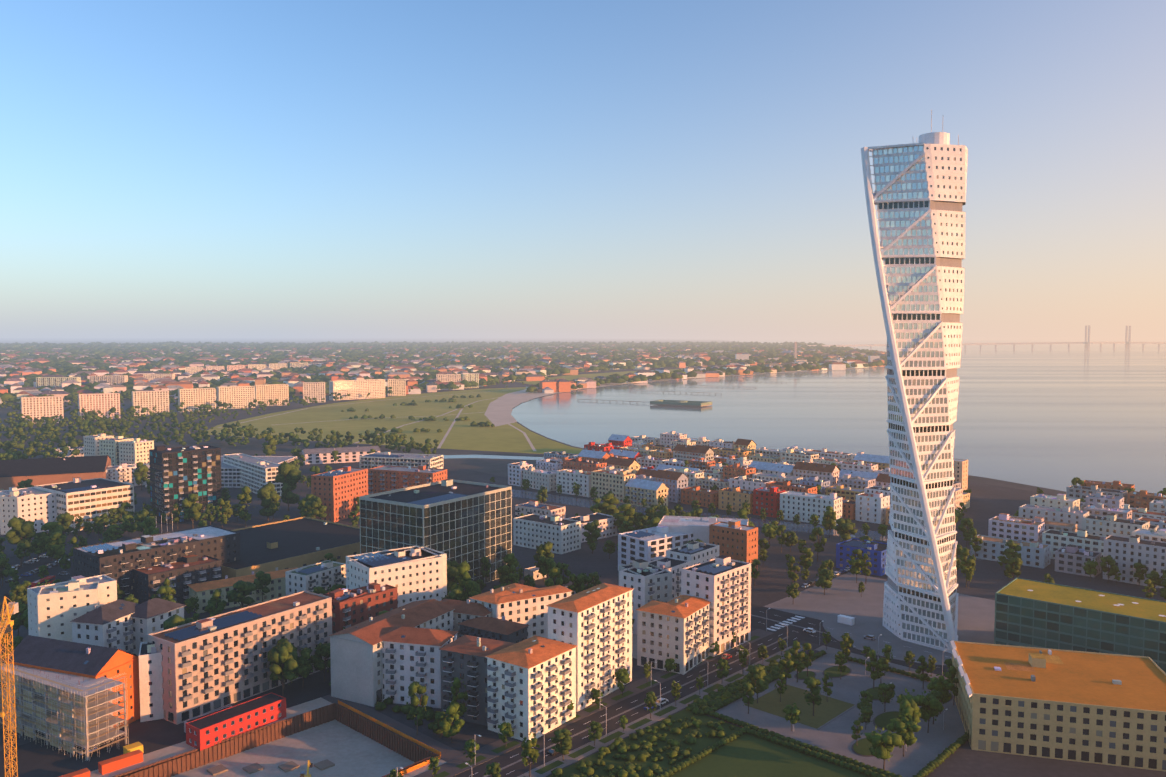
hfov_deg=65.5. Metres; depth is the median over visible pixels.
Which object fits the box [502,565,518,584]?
park tree
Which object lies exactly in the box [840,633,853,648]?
street tree
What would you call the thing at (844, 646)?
park tree
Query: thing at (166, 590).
tree
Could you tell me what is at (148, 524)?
tree
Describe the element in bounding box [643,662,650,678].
street tree
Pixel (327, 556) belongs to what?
park tree
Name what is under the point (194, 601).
street tree
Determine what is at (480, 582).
park tree
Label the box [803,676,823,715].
park tree
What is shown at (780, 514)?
street tree
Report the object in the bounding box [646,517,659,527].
tree
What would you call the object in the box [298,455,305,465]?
park tree
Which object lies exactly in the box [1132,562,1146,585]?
park tree
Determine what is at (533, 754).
street tree
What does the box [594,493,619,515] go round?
tree
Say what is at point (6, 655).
park tree
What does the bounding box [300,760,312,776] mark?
excavator
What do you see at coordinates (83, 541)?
park tree
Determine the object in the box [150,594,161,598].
park tree
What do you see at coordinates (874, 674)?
park tree
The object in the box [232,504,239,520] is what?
park tree
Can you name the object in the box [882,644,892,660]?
street tree
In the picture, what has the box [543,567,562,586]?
park tree
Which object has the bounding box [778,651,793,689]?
park tree
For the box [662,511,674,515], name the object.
tree
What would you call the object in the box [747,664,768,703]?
park tree
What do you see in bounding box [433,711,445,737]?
park tree
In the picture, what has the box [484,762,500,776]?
street tree
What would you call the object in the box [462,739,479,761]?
street tree
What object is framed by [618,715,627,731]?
street tree
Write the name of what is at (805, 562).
tree
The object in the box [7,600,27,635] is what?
tree
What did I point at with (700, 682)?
street tree
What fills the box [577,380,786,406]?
piers and bath house
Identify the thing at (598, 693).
street tree
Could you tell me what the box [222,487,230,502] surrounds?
tree
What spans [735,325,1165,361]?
bridge
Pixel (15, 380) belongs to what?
city
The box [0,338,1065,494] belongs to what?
ground
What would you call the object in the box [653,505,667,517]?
park tree
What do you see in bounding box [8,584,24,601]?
tree
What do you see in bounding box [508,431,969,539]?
blocks
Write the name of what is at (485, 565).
park tree
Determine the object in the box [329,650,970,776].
hedges and shrubs
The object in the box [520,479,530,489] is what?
street tree
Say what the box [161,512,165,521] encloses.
street tree
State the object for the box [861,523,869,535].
street tree
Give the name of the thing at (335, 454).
park tree
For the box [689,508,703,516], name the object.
tree
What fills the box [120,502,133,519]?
tree
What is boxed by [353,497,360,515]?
tree
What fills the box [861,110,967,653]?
turning torso
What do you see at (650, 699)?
street tree
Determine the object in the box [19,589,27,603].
park tree
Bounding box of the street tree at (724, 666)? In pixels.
[715,658,729,677]
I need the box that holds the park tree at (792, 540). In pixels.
[785,531,797,551]
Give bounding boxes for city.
[0,344,886,403]
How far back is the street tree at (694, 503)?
559.37 m
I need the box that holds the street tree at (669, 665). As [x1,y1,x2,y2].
[664,658,676,674]
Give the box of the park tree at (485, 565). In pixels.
[480,557,490,586]
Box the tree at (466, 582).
[451,560,479,600]
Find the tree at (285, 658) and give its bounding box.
[267,640,297,696]
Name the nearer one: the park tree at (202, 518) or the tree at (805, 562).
the tree at (805, 562)
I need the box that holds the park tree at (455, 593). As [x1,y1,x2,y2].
[441,588,461,599]
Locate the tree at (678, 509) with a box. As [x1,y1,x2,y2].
[674,505,684,515]
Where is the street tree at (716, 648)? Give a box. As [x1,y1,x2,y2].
[708,641,718,652]
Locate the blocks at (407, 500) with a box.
[0,433,886,594]
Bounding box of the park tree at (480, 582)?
[475,579,485,589]
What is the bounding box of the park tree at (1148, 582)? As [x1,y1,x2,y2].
[1142,579,1156,598]
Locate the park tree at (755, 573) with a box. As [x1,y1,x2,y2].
[751,558,760,585]
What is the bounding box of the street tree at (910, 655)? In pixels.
[903,650,914,667]
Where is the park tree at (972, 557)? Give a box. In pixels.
[967,555,975,569]
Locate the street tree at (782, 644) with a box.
[778,638,786,654]
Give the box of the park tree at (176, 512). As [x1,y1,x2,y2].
[171,503,182,528]
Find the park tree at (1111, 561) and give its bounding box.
[1100,555,1118,583]
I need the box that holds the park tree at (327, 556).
[322,553,336,561]
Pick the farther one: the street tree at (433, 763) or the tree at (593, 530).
the tree at (593, 530)
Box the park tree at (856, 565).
[847,555,863,582]
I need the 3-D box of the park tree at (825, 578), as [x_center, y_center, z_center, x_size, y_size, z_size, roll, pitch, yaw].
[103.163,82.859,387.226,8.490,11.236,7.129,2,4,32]
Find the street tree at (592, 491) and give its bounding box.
[590,487,597,501]
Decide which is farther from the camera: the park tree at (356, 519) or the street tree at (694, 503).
the street tree at (694, 503)
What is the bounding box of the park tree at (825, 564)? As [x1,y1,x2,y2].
[818,559,834,589]
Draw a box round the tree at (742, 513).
[735,508,754,526]
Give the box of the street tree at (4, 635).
[1,634,9,648]
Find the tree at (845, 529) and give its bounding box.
[834,518,857,540]
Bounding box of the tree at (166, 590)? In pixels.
[154,585,176,602]
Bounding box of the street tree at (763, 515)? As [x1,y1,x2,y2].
[760,508,766,519]
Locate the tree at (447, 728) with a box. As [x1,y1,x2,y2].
[439,703,464,742]
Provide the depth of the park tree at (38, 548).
443.90 m
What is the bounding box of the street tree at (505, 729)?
[497,722,514,746]
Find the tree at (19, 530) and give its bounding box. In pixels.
[5,516,35,564]
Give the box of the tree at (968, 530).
[962,525,973,544]
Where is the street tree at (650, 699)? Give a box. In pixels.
[644,691,656,718]
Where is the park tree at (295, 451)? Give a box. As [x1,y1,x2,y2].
[290,446,301,457]
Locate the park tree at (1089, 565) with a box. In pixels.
[1082,558,1097,581]
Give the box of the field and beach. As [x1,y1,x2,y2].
[207,366,884,453]
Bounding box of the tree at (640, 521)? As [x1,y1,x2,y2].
[634,515,647,529]
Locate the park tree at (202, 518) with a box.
[199,513,207,525]
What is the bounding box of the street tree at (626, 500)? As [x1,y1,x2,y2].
[623,496,630,503]
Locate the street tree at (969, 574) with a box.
[964,565,973,587]
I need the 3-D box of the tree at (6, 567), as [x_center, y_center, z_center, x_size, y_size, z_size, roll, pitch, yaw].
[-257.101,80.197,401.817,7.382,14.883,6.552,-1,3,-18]
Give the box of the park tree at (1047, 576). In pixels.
[1043,573,1053,582]
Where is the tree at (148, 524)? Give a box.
[140,516,158,536]
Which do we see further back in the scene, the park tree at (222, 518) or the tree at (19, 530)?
the park tree at (222, 518)
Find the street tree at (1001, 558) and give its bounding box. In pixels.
[997,556,1005,565]
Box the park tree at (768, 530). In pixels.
[761,522,778,544]
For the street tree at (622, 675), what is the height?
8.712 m
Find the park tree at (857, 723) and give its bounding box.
[851,720,862,739]
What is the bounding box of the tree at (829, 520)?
[822,506,837,537]
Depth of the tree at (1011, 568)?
400.92 m
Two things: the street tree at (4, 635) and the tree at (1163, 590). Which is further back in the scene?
the tree at (1163, 590)
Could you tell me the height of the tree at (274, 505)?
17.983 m
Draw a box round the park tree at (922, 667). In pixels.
[915,655,931,688]
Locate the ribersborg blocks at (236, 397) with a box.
[20,363,478,423]
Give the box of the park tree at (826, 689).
[821,673,832,697]
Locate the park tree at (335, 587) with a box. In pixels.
[330,584,345,590]
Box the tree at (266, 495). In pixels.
[257,482,276,520]
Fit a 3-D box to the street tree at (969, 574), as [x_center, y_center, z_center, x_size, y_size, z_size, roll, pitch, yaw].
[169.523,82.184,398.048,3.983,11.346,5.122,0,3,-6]
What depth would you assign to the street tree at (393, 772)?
217.20 m
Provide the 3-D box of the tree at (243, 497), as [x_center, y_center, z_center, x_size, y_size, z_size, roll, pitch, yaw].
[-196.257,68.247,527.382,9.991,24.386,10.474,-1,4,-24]
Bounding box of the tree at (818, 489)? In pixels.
[816,485,822,494]
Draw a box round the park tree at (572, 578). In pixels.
[568,574,578,594]
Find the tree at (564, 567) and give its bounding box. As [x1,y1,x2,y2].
[556,562,570,587]
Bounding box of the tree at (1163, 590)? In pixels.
[1160,577,1165,598]
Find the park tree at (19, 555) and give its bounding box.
[14,544,30,560]
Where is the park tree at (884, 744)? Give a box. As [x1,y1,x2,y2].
[864,724,904,769]
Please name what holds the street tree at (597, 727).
on the streets and park
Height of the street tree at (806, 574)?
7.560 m
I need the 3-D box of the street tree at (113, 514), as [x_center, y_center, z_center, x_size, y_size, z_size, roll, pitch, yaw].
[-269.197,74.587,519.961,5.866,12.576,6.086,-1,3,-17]
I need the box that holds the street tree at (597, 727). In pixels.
[587,721,602,745]
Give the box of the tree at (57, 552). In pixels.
[45,532,68,565]
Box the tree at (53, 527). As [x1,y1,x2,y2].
[36,522,64,558]
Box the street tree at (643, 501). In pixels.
[641,499,646,506]
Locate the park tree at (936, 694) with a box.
[928,690,943,723]
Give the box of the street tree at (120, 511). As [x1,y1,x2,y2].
[116,507,127,523]
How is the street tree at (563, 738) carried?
on the streets and park
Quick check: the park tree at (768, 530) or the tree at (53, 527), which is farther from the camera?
the park tree at (768, 530)
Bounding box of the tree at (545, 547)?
[533,541,553,580]
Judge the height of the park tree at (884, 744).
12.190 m
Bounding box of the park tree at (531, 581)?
[524,575,535,586]
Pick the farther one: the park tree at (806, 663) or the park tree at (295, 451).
the park tree at (295, 451)
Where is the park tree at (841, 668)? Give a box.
[835,653,846,679]
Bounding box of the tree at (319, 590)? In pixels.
[313,586,325,593]
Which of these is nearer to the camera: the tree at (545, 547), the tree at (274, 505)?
the tree at (545, 547)
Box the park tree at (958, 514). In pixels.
[955,507,963,520]
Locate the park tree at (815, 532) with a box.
[809,527,826,560]
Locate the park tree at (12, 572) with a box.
[8,568,19,586]
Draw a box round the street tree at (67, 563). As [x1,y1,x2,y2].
[59,554,70,570]
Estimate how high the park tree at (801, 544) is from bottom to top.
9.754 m
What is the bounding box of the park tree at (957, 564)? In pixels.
[956,557,960,569]
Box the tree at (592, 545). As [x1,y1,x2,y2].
[587,537,597,553]
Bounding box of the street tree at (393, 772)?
[386,769,402,776]
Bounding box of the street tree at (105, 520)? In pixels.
[100,513,108,530]
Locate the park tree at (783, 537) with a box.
[776,525,786,551]
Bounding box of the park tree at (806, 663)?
[800,643,814,675]
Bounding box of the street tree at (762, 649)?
[758,645,768,658]
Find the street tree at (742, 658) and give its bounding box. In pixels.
[739,645,749,666]
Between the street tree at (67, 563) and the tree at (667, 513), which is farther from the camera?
the tree at (667, 513)
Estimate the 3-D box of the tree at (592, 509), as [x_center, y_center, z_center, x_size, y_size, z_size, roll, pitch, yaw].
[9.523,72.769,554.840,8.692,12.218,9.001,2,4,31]
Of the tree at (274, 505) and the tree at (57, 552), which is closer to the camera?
the tree at (57, 552)
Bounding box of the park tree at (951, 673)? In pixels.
[947,666,958,704]
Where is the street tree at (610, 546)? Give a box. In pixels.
[602,540,615,558]
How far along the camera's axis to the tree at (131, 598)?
346.29 m
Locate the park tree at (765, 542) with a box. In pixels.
[758,538,769,548]
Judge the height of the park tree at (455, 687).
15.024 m
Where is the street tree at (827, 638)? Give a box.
[822,630,830,648]
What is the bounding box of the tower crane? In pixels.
[0,596,18,776]
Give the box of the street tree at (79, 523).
[74,515,83,535]
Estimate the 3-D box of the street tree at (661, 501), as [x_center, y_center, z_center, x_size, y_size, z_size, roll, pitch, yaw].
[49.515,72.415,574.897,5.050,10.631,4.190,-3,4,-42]
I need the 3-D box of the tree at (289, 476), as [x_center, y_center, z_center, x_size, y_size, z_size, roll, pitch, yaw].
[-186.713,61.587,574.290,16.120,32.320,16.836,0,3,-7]
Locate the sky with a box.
[0,0,1165,337]
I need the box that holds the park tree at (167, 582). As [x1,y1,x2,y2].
[161,578,175,599]
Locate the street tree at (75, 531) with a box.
[72,528,77,536]
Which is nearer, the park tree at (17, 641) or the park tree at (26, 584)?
the park tree at (17, 641)
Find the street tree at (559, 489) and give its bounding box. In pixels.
[556,484,561,497]
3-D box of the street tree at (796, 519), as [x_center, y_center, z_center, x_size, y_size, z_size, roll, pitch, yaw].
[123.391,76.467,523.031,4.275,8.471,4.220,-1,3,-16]
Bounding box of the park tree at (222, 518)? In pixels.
[214,498,228,527]
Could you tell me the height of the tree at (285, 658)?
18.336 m
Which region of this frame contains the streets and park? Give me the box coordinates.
[0,389,1165,776]
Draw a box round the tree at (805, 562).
[799,548,813,568]
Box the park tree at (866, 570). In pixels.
[862,553,871,583]
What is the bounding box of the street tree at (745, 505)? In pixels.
[741,500,750,515]
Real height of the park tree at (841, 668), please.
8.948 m
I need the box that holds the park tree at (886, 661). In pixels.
[879,657,891,675]
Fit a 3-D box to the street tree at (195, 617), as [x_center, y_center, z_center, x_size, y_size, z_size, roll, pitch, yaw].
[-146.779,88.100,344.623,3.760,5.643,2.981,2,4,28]
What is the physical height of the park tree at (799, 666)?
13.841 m
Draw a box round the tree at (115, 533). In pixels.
[106,525,123,540]
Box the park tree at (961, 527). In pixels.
[958,517,976,547]
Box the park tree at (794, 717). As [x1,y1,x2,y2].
[782,703,800,730]
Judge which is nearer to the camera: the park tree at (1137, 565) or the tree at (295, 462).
the park tree at (1137, 565)
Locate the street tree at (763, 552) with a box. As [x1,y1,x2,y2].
[758,548,767,560]
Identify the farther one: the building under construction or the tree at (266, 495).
the tree at (266, 495)
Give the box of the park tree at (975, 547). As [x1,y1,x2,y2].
[969,529,982,557]
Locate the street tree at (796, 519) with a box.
[793,514,800,524]
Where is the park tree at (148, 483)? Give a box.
[146,479,149,493]
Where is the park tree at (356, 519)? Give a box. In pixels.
[348,511,359,524]
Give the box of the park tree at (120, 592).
[117,583,124,599]
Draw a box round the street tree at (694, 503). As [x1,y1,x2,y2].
[691,500,700,510]
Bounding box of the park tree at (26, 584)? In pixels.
[22,580,31,588]
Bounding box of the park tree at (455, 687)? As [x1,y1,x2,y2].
[449,677,467,716]
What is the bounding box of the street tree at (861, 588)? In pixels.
[858,581,864,596]
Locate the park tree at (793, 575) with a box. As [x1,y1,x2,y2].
[786,556,799,583]
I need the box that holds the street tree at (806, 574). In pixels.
[801,568,808,582]
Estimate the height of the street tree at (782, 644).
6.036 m
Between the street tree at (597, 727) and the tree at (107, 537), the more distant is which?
the tree at (107, 537)
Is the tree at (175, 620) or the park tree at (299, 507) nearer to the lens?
the tree at (175, 620)
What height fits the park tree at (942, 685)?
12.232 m
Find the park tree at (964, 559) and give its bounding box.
[958,547,975,586]
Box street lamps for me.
[161,515,947,776]
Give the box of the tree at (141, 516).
[134,509,148,535]
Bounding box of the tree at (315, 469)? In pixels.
[307,465,319,486]
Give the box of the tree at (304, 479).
[300,475,306,485]
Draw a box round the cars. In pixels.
[4,554,875,755]
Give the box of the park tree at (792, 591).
[785,582,799,601]
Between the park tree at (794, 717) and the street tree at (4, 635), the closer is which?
the park tree at (794, 717)
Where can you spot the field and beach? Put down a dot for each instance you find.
(501, 435)
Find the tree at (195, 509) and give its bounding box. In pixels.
[181,493,202,527]
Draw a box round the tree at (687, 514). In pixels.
[679,512,690,516]
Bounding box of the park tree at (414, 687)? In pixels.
[406,681,428,734]
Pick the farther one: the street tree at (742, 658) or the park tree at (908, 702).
the street tree at (742, 658)
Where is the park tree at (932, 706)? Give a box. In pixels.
[917,690,943,732]
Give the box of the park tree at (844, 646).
[840,636,850,658]
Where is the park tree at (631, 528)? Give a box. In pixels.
[627,526,635,530]
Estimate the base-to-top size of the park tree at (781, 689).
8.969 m
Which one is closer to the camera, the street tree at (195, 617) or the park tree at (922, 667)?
the park tree at (922, 667)
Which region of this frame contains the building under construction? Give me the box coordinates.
[0,661,128,761]
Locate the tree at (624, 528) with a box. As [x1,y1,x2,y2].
[618,520,630,532]
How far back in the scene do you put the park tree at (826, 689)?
273.17 m
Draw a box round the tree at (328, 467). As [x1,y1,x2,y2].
[324,464,331,471]
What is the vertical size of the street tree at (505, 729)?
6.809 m
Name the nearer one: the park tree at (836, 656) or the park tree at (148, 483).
the park tree at (836, 656)
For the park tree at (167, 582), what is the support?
on the streets and park
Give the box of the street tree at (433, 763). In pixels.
[428,756,439,774]
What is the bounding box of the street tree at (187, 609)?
[184,598,195,613]
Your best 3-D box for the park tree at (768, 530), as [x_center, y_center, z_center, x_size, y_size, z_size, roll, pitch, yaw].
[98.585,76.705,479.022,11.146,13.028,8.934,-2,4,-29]
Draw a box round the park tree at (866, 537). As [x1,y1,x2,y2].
[859,535,872,540]
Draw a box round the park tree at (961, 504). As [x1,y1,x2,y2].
[958,502,966,514]
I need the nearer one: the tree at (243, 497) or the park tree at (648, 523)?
the park tree at (648, 523)
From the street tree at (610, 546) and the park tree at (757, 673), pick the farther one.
the street tree at (610, 546)
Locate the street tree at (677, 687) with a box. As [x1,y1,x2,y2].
[671,681,681,705]
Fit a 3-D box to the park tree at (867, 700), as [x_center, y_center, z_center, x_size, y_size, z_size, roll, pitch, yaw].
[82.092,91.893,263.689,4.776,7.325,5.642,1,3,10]
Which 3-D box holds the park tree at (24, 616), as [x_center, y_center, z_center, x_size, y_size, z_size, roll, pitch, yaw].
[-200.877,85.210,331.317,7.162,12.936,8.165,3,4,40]
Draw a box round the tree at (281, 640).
[277,638,295,688]
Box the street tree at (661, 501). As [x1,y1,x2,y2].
[658,494,664,506]
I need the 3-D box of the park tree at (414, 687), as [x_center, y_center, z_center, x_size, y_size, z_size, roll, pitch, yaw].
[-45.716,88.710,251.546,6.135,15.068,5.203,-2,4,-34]
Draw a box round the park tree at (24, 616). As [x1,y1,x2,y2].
[19,609,27,629]
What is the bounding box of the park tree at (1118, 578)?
[1114,571,1120,584]
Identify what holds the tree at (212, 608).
on the streets and park
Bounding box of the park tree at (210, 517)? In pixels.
[205,503,215,524]
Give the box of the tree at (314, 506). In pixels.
[304,495,326,519]
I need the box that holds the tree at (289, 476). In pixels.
[275,461,301,510]
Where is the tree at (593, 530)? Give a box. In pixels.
[583,519,601,543]
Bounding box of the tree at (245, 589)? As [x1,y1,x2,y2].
[226,580,256,607]
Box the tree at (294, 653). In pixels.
[269,645,297,689]
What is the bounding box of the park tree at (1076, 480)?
[1071,477,1083,485]
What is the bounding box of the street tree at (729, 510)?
[726,504,731,514]
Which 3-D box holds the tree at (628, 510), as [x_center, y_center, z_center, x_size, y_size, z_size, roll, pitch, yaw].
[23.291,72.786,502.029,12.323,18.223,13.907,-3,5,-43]
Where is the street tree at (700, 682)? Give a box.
[696,675,703,694]
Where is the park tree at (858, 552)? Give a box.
[850,549,862,559]
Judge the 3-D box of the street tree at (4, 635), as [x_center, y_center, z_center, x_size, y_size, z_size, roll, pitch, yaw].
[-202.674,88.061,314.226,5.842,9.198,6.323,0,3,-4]
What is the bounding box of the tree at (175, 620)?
[163,614,193,629]
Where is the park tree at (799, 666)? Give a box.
[790,640,806,681]
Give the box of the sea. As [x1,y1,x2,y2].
[511,338,1165,492]
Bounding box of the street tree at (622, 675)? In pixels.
[614,668,629,695]
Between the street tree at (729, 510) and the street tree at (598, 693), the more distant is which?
the street tree at (729, 510)
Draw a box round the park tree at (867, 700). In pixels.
[857,690,872,708]
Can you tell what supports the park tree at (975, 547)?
on the streets and park
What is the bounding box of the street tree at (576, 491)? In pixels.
[573,482,580,499]
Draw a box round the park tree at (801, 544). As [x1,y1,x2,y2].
[798,539,807,554]
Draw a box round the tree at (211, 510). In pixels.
[206,509,215,521]
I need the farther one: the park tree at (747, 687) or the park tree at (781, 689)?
the park tree at (781, 689)
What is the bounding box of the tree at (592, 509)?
[589,497,600,511]
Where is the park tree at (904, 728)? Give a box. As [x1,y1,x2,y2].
[887,713,920,756]
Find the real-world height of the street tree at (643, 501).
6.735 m
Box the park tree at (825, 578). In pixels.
[815,569,833,594]
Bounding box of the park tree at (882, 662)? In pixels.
[875,659,887,682]
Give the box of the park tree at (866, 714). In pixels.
[858,705,873,729]
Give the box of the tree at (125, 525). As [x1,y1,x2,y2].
[119,514,137,536]
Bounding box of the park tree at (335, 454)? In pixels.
[332,451,338,460]
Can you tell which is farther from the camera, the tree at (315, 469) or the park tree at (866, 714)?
the tree at (315, 469)
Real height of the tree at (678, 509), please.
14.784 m
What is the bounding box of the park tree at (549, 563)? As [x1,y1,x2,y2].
[538,552,555,577]
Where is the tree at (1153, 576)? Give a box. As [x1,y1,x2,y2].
[1146,570,1162,587]
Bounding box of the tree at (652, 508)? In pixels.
[645,505,655,520]
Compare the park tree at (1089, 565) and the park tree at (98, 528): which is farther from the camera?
the park tree at (98, 528)
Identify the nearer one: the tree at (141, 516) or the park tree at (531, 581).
the park tree at (531, 581)
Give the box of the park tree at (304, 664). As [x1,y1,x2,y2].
[295,647,314,688]
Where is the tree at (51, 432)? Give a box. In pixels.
[0,371,550,459]
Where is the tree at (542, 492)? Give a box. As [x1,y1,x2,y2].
[536,488,547,503]
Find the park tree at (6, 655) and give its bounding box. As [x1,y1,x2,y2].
[1,648,11,663]
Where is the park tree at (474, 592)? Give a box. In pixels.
[467,586,481,599]
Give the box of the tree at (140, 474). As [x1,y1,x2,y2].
[133,462,148,489]
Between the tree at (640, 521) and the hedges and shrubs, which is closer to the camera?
the hedges and shrubs
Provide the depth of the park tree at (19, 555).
436.62 m
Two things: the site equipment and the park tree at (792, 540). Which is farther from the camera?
the park tree at (792, 540)
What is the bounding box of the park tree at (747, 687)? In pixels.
[742,682,754,713]
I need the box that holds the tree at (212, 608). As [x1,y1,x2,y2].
[204,589,226,615]
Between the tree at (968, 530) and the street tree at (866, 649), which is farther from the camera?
the tree at (968, 530)
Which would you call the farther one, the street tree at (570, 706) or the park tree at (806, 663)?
the park tree at (806, 663)
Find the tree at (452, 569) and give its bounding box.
[447,560,461,591]
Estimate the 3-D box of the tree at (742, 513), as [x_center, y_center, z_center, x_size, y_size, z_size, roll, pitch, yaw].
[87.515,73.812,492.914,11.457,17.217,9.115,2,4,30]
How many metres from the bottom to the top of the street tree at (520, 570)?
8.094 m
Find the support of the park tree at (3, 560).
on the streets and park
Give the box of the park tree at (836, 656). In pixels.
[835,651,841,663]
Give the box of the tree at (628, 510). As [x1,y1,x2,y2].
[613,504,637,527]
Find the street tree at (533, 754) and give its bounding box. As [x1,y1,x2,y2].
[520,732,539,776]
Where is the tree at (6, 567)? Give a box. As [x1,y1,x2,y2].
[0,553,11,585]
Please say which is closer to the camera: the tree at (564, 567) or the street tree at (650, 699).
the street tree at (650, 699)
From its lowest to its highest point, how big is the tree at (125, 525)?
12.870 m
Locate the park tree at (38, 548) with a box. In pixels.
[29,538,45,560]
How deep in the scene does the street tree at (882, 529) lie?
493.94 m
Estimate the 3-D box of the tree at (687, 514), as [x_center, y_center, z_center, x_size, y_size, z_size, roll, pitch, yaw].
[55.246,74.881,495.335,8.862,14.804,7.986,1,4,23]
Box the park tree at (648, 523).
[643,520,650,528]
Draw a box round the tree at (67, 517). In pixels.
[54,512,74,543]
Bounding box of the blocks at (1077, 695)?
[950,480,1165,770]
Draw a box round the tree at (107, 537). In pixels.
[102,530,111,542]
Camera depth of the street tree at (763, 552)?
435.50 m
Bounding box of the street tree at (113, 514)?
[108,508,117,520]
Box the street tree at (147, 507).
[142,502,151,510]
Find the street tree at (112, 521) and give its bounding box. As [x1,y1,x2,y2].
[109,519,116,524]
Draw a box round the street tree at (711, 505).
[708,502,715,512]
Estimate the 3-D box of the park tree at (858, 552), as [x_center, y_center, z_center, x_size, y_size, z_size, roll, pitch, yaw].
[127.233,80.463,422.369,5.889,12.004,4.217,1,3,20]
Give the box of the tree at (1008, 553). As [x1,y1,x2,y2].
[1001,539,1021,563]
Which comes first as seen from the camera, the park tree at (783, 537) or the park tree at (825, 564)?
the park tree at (825, 564)
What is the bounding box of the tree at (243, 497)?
[237,486,251,526]
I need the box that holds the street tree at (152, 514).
[147,511,156,522]
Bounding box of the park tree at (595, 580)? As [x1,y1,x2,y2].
[589,572,601,586]
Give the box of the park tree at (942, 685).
[927,672,953,713]
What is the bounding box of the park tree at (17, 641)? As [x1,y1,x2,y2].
[6,636,22,652]
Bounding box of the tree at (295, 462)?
[289,459,299,467]
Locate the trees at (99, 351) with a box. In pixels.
[0,341,886,401]
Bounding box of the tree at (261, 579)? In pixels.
[254,571,270,601]
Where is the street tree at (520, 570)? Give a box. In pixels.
[518,567,522,583]
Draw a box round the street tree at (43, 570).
[37,565,48,578]
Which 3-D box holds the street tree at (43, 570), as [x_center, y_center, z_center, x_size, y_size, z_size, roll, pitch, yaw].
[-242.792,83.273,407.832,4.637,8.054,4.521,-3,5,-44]
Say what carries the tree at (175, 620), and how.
on the streets and park
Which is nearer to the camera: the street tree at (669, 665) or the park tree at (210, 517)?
the street tree at (669, 665)
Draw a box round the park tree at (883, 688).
[877,683,892,711]
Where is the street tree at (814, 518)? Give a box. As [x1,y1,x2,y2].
[809,514,818,526]
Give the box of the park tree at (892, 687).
[884,683,894,697]
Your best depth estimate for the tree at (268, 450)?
790.37 m
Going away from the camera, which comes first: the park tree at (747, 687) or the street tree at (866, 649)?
the park tree at (747, 687)
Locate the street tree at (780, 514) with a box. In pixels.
[776,510,783,521]
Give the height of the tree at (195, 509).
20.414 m
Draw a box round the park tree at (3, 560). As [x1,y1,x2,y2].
[0,556,9,588]
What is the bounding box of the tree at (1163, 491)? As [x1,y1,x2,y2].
[1157,488,1165,493]
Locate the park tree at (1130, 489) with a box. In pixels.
[1124,488,1134,492]
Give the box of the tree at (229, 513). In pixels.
[220,501,232,517]
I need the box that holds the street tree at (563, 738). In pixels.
[550,728,573,760]
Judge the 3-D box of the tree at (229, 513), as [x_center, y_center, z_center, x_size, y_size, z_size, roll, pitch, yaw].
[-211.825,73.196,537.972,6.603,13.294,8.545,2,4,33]
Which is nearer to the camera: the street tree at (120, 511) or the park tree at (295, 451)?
the street tree at (120, 511)
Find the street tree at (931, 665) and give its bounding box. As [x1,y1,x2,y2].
[928,655,936,676]
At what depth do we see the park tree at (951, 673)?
270.89 m
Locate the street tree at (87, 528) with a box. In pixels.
[83,521,93,533]
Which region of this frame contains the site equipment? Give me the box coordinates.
[59,742,430,776]
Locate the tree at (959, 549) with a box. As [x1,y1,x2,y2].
[956,544,962,557]
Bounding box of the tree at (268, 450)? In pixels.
[262,435,276,455]
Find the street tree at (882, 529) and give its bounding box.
[877,524,887,538]
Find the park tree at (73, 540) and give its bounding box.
[68,537,80,556]
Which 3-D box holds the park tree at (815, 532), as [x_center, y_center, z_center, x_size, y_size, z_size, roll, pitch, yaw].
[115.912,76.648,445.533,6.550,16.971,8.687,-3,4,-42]
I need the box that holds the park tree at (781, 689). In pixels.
[774,674,786,701]
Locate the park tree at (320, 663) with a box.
[310,643,330,681]
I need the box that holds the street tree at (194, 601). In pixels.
[189,596,198,612]
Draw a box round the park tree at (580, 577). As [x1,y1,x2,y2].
[575,573,592,592]
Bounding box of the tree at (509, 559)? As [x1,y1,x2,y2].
[497,553,520,582]
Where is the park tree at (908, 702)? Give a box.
[896,688,924,723]
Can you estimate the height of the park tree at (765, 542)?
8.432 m
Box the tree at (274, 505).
[265,491,280,519]
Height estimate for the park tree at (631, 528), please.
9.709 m
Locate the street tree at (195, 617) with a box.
[191,613,200,620]
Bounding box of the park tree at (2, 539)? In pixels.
[0,537,5,551]
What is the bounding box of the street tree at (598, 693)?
[589,688,602,704]
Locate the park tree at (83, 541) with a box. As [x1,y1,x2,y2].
[78,535,87,546]
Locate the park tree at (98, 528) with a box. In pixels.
[92,516,102,539]
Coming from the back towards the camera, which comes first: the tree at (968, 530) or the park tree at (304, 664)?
the tree at (968, 530)
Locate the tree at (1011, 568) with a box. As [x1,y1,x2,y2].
[1004,556,1022,579]
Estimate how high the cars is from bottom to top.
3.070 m
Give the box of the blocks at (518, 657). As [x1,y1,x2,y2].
[3,525,750,750]
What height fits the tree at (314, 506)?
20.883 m
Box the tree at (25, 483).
[17,479,33,488]
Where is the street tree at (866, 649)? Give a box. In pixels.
[861,646,870,658]
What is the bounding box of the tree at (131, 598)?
[124,594,137,602]
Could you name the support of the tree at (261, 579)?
on the streets and park
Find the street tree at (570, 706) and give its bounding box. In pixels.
[567,700,573,715]
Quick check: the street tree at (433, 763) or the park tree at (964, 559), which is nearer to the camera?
the street tree at (433, 763)
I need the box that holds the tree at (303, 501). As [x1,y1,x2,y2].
[300,494,313,516]
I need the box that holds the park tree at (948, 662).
[944,659,951,677]
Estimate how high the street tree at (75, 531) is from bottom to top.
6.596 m
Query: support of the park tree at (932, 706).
on the streets and park
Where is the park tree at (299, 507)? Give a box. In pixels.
[297,500,303,513]
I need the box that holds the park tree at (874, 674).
[866,649,883,688]

